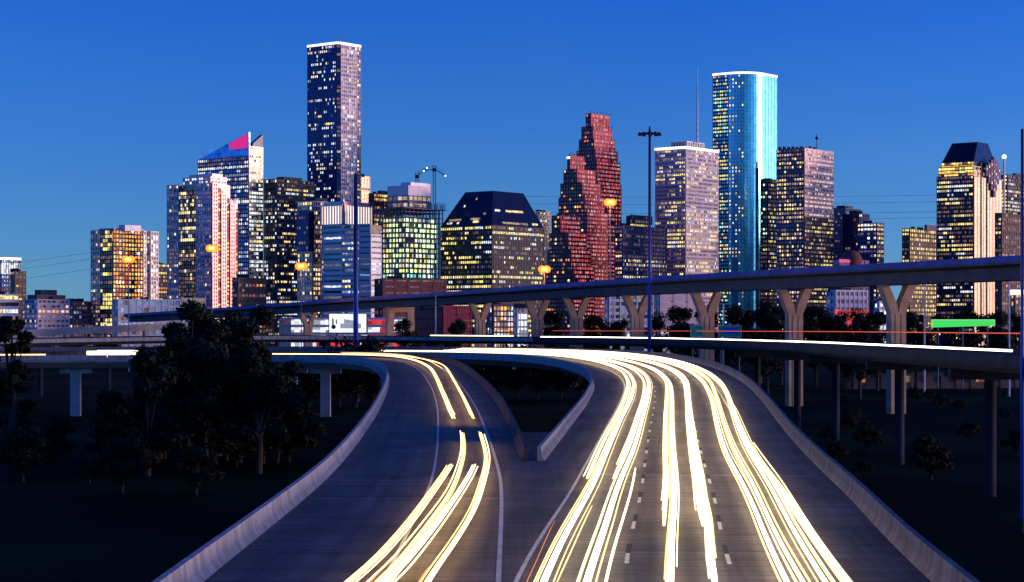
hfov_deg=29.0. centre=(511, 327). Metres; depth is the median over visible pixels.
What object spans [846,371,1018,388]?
building
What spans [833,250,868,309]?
dome building
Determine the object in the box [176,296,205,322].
white shed
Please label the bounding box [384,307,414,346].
portal pier
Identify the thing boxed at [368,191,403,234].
yellow block
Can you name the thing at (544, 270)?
street lamp
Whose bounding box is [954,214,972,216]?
lit window
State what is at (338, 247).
banded block
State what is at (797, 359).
viaduct pier
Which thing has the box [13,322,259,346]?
connector bridge
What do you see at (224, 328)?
tree
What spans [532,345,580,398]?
shrub
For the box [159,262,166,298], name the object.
amber block
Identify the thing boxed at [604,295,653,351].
white garage
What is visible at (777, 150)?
lit window
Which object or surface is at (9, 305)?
striped block
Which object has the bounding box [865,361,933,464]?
viaduct pier
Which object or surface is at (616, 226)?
lit window
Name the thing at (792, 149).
lit window
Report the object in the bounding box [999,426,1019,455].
shrub
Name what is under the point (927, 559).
concrete barrier
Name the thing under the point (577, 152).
lit window
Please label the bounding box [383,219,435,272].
lit window
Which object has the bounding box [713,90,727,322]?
lit window
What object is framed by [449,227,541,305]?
lit window
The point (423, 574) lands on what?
light trail
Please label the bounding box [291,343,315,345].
lit window
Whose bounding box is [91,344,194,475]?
tree
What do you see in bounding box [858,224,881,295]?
lit window
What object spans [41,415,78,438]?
shrub
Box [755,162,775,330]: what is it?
dark sliver tower
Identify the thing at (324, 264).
lit window
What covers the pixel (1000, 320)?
tree
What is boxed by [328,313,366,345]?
billboard
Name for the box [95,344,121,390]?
viaduct pier
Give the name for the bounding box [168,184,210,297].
lit window
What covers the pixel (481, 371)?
shrub
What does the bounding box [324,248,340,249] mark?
lit window
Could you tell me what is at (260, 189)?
lit window
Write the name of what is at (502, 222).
roof window
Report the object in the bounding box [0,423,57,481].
shrub
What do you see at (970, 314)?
tree
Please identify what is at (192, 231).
lit window
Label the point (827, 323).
tree
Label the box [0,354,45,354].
light trail
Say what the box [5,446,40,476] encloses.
shrub
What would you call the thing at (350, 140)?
lit window
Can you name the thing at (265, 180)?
lit window
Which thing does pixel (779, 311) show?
tree
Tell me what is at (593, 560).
light trail
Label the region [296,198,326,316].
grid tower
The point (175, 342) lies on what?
tree
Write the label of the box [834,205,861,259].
navy tower
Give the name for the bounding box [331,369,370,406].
shrub
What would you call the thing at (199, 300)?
lit window
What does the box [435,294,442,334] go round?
light pole
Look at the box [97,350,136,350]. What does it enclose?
light trail
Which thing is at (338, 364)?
bridge deck
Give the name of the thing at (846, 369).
tree
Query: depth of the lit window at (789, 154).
1910.06 m
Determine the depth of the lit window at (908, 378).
562.69 m
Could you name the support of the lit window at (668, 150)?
in the antenna tower at (687, 194)
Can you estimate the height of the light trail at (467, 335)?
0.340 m
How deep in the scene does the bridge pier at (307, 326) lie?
833.29 m
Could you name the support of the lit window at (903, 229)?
in the grid block at (919, 243)
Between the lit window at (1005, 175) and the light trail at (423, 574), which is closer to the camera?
the light trail at (423, 574)
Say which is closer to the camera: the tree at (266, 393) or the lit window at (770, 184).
the tree at (266, 393)
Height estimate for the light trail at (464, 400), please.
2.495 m
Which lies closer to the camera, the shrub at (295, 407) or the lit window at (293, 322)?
the shrub at (295, 407)
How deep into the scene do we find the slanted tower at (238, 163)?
1957.98 m
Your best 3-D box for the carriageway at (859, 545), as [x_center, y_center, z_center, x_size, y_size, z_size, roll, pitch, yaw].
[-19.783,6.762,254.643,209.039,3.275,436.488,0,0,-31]
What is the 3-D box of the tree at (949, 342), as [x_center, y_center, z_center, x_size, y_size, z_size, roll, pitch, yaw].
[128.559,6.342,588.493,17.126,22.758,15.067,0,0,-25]
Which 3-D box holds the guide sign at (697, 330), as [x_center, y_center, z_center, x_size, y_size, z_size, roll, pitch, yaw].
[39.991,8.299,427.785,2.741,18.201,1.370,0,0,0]
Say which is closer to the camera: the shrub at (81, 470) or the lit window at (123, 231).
the shrub at (81, 470)
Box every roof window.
[502,222,527,224]
[505,210,522,212]
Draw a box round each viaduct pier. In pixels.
[34,346,54,396]
[60,345,87,346]
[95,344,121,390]
[319,342,330,345]
[426,343,441,346]
[734,351,770,386]
[771,353,809,429]
[807,356,863,442]
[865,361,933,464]
[948,369,1019,496]
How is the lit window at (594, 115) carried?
in the stepped red tower at (578, 251)
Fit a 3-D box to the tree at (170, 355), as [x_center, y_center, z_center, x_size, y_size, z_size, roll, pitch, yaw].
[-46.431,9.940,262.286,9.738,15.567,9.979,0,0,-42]
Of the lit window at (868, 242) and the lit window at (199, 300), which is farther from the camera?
the lit window at (868, 242)
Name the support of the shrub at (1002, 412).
on the ground
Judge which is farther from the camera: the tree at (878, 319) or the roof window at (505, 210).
the roof window at (505, 210)
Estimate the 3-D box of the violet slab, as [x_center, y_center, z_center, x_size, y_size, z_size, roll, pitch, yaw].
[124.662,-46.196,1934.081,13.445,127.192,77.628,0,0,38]
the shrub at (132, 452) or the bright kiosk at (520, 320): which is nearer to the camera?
the shrub at (132, 452)
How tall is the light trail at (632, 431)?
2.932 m
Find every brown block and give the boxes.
[232,274,265,344]
[995,212,1020,346]
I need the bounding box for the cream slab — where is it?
[361,174,369,202]
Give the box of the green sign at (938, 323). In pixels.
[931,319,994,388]
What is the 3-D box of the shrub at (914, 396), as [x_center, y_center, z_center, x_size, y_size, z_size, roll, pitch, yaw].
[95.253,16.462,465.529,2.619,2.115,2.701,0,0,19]
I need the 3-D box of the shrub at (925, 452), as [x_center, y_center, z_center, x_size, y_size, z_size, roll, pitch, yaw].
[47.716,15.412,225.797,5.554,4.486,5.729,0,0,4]
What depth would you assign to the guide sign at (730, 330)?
428.00 m
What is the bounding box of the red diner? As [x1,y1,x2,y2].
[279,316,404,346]
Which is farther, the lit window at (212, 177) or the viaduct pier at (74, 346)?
the lit window at (212, 177)
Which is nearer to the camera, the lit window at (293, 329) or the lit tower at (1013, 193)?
the lit window at (293, 329)
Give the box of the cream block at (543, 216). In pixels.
[536,210,549,327]
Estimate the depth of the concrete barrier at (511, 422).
260.19 m
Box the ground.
[0,344,1023,581]
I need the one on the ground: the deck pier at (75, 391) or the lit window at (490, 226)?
the deck pier at (75, 391)
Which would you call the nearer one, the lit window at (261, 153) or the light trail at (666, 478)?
the light trail at (666, 478)
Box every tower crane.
[415,167,426,182]
[423,165,445,206]
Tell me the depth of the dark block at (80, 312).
1706.44 m
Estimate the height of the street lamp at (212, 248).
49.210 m
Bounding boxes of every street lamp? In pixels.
[122,256,134,371]
[206,245,217,317]
[295,263,307,345]
[538,266,550,283]
[604,199,615,279]
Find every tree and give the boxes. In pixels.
[0,316,39,435]
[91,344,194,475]
[123,345,197,458]
[142,332,216,445]
[151,338,243,472]
[159,298,222,386]
[162,446,226,494]
[178,310,251,455]
[214,344,294,473]
[217,318,279,462]
[246,305,304,445]
[393,318,423,346]
[443,318,471,346]
[543,310,565,347]
[583,314,612,348]
[596,317,628,349]
[644,311,671,352]
[661,304,696,356]
[669,316,697,355]
[687,311,721,357]
[716,303,768,371]
[742,300,782,382]
[750,312,784,393]
[764,304,784,384]
[803,305,843,387]
[817,311,855,371]
[840,317,879,398]
[841,307,880,372]
[852,310,885,390]
[906,312,938,387]
[929,311,977,370]
[953,306,996,346]
[984,311,1017,347]
[997,312,1019,388]
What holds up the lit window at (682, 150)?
in the antenna tower at (687, 194)
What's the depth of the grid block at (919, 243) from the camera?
2121.76 m
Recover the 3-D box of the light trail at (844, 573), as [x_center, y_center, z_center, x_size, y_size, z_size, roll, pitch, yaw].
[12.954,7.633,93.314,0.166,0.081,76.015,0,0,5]
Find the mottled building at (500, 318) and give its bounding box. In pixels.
[487,303,513,368]
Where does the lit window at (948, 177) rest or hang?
in the skyscraper at (969, 194)
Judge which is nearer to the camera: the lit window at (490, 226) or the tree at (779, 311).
the tree at (779, 311)
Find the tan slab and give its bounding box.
[10,268,25,329]
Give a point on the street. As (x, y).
(533, 440)
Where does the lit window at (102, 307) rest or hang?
in the hotel tower at (111, 248)
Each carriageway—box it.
[1,350,931,581]
[30,356,520,581]
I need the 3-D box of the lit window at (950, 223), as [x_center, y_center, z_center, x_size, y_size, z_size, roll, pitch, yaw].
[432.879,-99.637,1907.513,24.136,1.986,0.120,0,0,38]
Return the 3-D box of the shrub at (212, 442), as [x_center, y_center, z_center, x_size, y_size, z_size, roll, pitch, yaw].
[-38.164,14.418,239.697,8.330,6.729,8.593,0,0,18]
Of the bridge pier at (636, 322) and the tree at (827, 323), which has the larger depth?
the tree at (827, 323)
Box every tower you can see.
[0,256,20,293]
[91,225,158,346]
[167,173,237,321]
[198,132,262,277]
[264,177,314,344]
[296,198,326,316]
[307,42,360,201]
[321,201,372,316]
[372,182,445,278]
[440,191,543,347]
[545,112,621,345]
[654,68,718,332]
[712,71,777,338]
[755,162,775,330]
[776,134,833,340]
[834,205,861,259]
[842,211,869,253]
[857,220,883,313]
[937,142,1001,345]
[1001,173,1020,213]
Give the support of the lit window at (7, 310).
in the striped block at (9, 305)
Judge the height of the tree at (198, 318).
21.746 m
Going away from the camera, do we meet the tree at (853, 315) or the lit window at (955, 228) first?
the tree at (853, 315)
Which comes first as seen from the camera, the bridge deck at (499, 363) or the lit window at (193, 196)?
the bridge deck at (499, 363)
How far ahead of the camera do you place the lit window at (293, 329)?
902.69 m
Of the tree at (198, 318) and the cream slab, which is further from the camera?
the cream slab
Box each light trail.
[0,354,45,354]
[87,351,135,354]
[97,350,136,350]
[272,353,454,418]
[342,352,442,368]
[344,353,474,418]
[344,464,452,581]
[366,430,465,581]
[381,350,636,581]
[383,464,477,581]
[400,350,651,581]
[406,350,645,478]
[418,565,430,581]
[420,432,489,581]
[430,335,505,335]
[430,351,630,478]
[449,350,670,525]
[456,349,795,581]
[459,348,810,581]
[475,349,717,581]
[478,350,678,581]
[482,348,834,581]
[490,350,703,525]
[527,521,554,580]
[540,336,1012,351]
[540,349,848,581]
[553,330,1019,333]
[557,505,592,581]
[604,468,635,581]
[709,376,852,581]
[753,442,851,581]
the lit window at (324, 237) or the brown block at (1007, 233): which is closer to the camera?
the lit window at (324, 237)
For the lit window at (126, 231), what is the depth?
1714.26 m
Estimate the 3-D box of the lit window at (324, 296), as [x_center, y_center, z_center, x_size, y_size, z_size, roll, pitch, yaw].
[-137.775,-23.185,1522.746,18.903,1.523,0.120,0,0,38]
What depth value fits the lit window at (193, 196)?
1762.21 m
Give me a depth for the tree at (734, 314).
608.14 m
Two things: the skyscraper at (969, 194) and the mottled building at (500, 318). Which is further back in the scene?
the skyscraper at (969, 194)
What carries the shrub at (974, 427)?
on the ground
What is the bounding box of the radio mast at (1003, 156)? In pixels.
[1002,155,1005,212]
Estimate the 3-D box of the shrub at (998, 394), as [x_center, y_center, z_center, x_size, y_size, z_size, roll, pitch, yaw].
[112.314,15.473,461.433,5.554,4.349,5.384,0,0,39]
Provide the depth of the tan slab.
1854.22 m
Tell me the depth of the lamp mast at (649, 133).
447.70 m
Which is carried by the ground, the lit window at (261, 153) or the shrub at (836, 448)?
the shrub at (836, 448)
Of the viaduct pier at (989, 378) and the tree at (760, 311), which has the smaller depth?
the viaduct pier at (989, 378)
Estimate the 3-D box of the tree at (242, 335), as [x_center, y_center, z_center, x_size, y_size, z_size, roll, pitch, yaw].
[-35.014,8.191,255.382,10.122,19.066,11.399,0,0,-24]
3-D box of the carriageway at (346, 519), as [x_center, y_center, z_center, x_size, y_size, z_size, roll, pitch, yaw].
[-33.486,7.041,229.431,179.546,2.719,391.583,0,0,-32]
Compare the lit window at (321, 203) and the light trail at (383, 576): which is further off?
the lit window at (321, 203)
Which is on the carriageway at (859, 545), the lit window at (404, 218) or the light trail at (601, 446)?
the light trail at (601, 446)
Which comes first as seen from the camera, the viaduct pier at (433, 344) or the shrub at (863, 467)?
the shrub at (863, 467)
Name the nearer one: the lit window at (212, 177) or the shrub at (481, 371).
the shrub at (481, 371)
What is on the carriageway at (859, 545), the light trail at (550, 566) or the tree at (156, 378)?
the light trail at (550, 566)
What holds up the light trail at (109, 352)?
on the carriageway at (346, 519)
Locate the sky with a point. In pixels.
(106, 105)
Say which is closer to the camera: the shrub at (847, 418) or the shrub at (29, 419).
the shrub at (29, 419)
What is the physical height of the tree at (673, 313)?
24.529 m
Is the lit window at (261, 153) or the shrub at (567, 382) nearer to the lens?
the shrub at (567, 382)
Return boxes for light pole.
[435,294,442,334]
[722,303,727,363]
[923,285,925,392]
[1008,281,1009,395]
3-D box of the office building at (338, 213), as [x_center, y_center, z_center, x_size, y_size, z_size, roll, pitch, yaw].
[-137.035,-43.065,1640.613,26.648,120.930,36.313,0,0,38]
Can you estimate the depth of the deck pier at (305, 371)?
389.17 m
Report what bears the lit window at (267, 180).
in the dark tower at (283, 196)
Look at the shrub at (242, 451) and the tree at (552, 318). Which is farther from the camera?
the tree at (552, 318)
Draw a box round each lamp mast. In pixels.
[352,173,359,401]
[638,126,661,351]
[1019,129,1023,532]
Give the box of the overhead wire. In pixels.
[525,195,916,196]
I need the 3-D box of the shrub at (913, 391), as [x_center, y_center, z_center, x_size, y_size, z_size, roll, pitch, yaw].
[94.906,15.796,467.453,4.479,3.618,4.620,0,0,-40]
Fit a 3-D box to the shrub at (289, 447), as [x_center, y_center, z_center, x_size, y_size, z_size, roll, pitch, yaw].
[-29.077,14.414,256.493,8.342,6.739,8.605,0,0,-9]
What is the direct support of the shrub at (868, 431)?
on the ground
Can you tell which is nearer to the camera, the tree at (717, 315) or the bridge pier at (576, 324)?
the bridge pier at (576, 324)
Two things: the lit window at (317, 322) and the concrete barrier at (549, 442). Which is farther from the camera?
the lit window at (317, 322)
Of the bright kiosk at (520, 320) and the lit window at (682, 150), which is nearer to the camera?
the bright kiosk at (520, 320)
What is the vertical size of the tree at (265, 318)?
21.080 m
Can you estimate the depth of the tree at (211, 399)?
236.13 m
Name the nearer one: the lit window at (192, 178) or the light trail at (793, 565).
the light trail at (793, 565)
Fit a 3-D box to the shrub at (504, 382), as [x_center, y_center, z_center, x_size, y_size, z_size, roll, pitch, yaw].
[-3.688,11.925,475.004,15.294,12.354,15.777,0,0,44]
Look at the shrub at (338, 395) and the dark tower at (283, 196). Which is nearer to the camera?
the shrub at (338, 395)
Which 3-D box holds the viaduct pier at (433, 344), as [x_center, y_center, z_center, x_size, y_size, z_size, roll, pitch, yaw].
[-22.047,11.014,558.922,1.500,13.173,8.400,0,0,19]
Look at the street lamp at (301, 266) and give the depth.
779.22 m
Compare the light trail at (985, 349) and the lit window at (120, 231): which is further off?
the lit window at (120, 231)
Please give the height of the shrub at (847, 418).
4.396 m
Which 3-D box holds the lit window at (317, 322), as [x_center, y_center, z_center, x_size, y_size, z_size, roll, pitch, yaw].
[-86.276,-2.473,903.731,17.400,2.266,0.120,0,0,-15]
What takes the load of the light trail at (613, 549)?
on the carriageway at (859, 545)
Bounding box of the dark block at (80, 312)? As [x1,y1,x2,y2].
[66,299,91,346]
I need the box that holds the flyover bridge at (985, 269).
[124,255,1020,321]
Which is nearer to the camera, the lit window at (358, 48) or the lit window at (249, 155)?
the lit window at (249, 155)
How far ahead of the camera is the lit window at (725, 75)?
2171.26 m
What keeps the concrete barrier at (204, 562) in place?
on the carriageway at (346, 519)
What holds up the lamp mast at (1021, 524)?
on the ground
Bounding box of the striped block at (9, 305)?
[0,291,18,319]
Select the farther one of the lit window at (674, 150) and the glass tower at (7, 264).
the lit window at (674, 150)
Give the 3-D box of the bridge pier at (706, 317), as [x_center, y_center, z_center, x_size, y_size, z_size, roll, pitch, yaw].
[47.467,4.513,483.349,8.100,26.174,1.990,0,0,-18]
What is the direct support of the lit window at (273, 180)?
in the dark tower at (283, 196)
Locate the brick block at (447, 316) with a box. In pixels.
[415,305,471,346]
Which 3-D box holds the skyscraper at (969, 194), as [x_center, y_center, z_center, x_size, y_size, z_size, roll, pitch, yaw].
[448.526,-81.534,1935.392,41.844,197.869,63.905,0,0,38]
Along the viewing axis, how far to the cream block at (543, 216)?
2059.02 m
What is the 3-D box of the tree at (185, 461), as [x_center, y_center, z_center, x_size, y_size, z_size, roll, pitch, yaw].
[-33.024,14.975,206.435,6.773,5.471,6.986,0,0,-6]
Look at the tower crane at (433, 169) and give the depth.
1648.78 m
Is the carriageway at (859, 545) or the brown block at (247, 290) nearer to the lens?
the carriageway at (859, 545)
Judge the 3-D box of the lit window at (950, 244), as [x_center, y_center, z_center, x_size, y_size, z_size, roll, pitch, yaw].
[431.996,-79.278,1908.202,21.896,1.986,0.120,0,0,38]
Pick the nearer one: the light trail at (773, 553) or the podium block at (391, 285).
the light trail at (773, 553)
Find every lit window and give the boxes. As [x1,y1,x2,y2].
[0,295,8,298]
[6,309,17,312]
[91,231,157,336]
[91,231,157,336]
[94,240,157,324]
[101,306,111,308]
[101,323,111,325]
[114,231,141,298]
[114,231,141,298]
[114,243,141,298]
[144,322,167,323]
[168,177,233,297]
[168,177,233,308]
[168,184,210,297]
[179,178,206,271]
[179,192,236,256]
[194,299,203,305]
[198,151,262,277]
[198,155,262,274]
[202,155,262,277]
[208,162,247,273]
[212,177,233,301]
[249,147,262,277]
[265,180,294,302]
[265,180,312,343]
[265,180,313,343]
[269,180,307,334]
[291,320,302,324]
[291,327,327,331]
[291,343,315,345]
[297,207,319,298]
[298,202,310,315]
[298,202,319,315]
[298,217,319,298]
[308,45,355,200]
[308,46,359,197]
[308,48,359,198]
[308,58,359,201]
[313,320,327,324]
[314,203,321,270]
[324,237,340,238]
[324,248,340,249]
[324,264,340,265]
[324,285,340,287]
[324,296,340,297]
[342,47,355,193]
[342,50,355,193]
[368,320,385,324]
[368,327,379,331]
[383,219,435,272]
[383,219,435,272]
[384,218,435,277]
[441,226,541,331]
[441,226,543,336]
[441,226,543,345]
[441,228,541,326]
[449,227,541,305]
[461,261,478,263]
[546,115,620,334]
[547,152,617,330]
[550,188,582,326]
[553,143,592,281]
[562,116,620,321]
[565,114,620,330]
[616,226,664,335]
[616,226,666,277]
[616,234,666,268]
[623,259,664,310]
[656,149,716,302]
[656,150,716,271]
[656,150,716,330]
[656,153,716,268]
[657,150,715,274]
[659,151,716,274]
[713,75,733,315]
[713,76,742,315]
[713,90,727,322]
[761,184,774,298]
[761,188,774,302]
[777,149,831,305]
[777,149,831,321]
[777,149,831,338]
[777,150,831,329]
[777,153,831,301]
[777,154,827,301]
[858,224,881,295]
[858,232,875,299]
[903,229,935,339]
[906,376,910,381]
[912,230,935,336]
[912,230,935,341]
[937,176,972,333]
[937,177,972,341]
[939,167,972,170]
[950,223,972,224]
[950,244,970,246]
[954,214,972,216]
[956,170,972,172]
[996,218,1019,290]
[996,220,1019,308]
[1002,175,1018,210]
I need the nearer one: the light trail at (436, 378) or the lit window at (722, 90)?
the light trail at (436, 378)
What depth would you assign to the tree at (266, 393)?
235.14 m
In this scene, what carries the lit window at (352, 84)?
in the tallest tower at (333, 117)
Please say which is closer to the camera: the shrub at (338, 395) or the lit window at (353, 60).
the shrub at (338, 395)
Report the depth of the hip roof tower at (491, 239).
1623.75 m
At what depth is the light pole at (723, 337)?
559.82 m
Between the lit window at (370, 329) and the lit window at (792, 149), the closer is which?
the lit window at (370, 329)
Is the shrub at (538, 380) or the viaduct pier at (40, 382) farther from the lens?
the viaduct pier at (40, 382)
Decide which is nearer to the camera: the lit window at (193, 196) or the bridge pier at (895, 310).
the bridge pier at (895, 310)
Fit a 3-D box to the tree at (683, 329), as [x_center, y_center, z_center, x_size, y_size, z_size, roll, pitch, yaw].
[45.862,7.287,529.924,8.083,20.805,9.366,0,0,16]
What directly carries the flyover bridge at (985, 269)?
on the bridge pier at (895, 310)
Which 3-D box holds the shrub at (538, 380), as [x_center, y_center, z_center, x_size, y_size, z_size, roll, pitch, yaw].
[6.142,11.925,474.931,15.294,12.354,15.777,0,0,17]
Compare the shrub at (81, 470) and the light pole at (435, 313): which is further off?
the light pole at (435, 313)
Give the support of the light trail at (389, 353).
on the carriageway at (346, 519)
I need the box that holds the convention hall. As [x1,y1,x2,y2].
[112,297,180,349]
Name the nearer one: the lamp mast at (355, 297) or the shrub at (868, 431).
the shrub at (868, 431)
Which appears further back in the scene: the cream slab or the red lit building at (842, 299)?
the cream slab
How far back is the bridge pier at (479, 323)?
676.95 m
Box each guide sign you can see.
[691,324,702,357]
[718,324,741,370]
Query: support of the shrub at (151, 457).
on the ground
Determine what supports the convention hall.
on the ground
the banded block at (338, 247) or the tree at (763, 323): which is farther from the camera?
the banded block at (338, 247)
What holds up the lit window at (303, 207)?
in the grid tower at (308, 231)
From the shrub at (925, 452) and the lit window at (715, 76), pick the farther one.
the lit window at (715, 76)
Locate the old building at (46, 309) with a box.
[24,290,69,346]
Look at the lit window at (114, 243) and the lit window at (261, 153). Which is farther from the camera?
the lit window at (261, 153)
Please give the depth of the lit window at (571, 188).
1954.17 m
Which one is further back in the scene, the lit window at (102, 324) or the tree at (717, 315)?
the lit window at (102, 324)
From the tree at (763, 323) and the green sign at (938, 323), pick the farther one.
the green sign at (938, 323)
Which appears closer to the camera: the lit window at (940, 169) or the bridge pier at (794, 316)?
the bridge pier at (794, 316)
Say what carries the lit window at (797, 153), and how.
in the skyscraper at (804, 207)
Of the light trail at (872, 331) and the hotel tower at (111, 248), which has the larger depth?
the hotel tower at (111, 248)
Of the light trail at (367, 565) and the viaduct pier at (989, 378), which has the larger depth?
the viaduct pier at (989, 378)
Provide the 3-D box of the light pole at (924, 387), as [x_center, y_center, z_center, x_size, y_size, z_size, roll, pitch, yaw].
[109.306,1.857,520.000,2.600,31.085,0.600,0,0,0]
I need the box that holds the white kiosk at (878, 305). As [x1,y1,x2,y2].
[872,299,885,342]
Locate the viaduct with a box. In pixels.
[0,335,1019,373]
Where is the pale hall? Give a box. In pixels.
[655,293,701,353]
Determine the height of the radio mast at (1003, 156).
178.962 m
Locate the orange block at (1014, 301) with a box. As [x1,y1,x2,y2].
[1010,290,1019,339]
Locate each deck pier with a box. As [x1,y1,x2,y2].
[60,368,91,415]
[293,368,307,384]
[310,368,340,416]
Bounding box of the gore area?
[498,461,585,581]
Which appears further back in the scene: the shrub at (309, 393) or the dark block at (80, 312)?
the dark block at (80, 312)
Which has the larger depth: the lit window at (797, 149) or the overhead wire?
the overhead wire
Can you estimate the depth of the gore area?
96.70 m
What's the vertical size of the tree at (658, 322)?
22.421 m
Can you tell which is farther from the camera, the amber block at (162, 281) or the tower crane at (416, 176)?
the amber block at (162, 281)
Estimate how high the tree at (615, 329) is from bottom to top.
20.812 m
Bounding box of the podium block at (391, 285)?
[374,276,446,329]
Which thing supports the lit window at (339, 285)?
in the banded block at (338, 247)
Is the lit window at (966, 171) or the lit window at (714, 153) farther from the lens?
the lit window at (714, 153)
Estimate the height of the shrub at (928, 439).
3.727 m
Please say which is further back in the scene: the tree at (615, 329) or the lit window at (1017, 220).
the lit window at (1017, 220)
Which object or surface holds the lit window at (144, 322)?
in the convention hall
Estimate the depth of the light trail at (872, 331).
264.80 m
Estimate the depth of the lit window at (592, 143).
1912.86 m
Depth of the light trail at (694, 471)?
127.62 m
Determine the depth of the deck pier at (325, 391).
385.66 m
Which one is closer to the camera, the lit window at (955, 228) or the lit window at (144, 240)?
the lit window at (144, 240)
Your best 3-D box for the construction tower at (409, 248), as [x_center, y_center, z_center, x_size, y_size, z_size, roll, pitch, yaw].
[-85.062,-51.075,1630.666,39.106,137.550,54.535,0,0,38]
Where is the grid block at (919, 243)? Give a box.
[902,225,936,342]
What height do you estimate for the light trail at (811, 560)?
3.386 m
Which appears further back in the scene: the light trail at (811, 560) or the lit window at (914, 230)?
the lit window at (914, 230)
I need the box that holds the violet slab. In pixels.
[615,215,666,337]
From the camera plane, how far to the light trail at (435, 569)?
79.39 m
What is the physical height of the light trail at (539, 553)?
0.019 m
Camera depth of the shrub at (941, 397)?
421.92 m
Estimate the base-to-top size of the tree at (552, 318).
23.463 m
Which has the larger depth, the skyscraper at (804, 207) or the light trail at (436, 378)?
the skyscraper at (804, 207)
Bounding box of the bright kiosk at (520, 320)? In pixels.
[514,303,527,368]
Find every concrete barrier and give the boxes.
[0,346,979,581]
[0,351,593,460]
[0,355,389,581]
[1,351,527,460]
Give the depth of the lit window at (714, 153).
2016.94 m
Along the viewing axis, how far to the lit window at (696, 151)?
2011.04 m
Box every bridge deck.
[0,359,535,460]
[455,359,582,460]
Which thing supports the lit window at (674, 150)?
in the antenna tower at (687, 194)
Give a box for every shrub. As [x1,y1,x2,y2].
[0,403,37,426]
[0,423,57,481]
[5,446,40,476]
[31,431,76,462]
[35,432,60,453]
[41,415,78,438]
[71,454,108,482]
[84,435,152,492]
[88,397,161,444]
[99,434,160,480]
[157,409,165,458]
[170,426,236,464]
[214,433,263,466]
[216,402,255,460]
[235,390,328,462]
[235,411,302,463]
[265,415,320,461]
[293,396,320,422]
[298,374,345,406]
[318,335,388,407]
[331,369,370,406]
[343,371,379,406]
[469,345,502,381]
[474,365,521,391]
[486,343,546,398]
[513,367,571,399]
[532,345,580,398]
[552,372,588,396]
[815,428,834,440]
[823,440,849,460]
[840,408,867,431]
[849,425,886,451]
[849,459,874,477]
[906,387,919,398]
[907,444,955,479]
[908,433,944,451]
[911,393,921,401]
[921,390,935,398]
[931,393,952,408]
[931,445,954,461]
[952,399,967,409]
[955,420,981,441]
[996,385,1006,399]
[999,408,1012,417]
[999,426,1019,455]
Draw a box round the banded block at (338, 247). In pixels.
[323,224,381,317]
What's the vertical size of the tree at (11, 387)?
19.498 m
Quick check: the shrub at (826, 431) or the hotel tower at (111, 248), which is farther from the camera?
the hotel tower at (111, 248)
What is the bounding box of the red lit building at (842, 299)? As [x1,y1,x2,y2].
[826,288,868,333]
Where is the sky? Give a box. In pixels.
[0,0,1023,300]
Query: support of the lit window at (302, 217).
in the grid tower at (308, 231)
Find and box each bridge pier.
[298,312,317,345]
[468,303,491,369]
[524,300,549,347]
[562,298,589,386]
[621,295,651,350]
[690,292,722,360]
[776,289,811,405]
[877,285,915,413]
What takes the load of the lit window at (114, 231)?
in the hotel tower at (111, 248)
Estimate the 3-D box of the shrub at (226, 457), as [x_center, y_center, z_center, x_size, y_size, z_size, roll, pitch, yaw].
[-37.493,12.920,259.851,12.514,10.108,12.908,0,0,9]

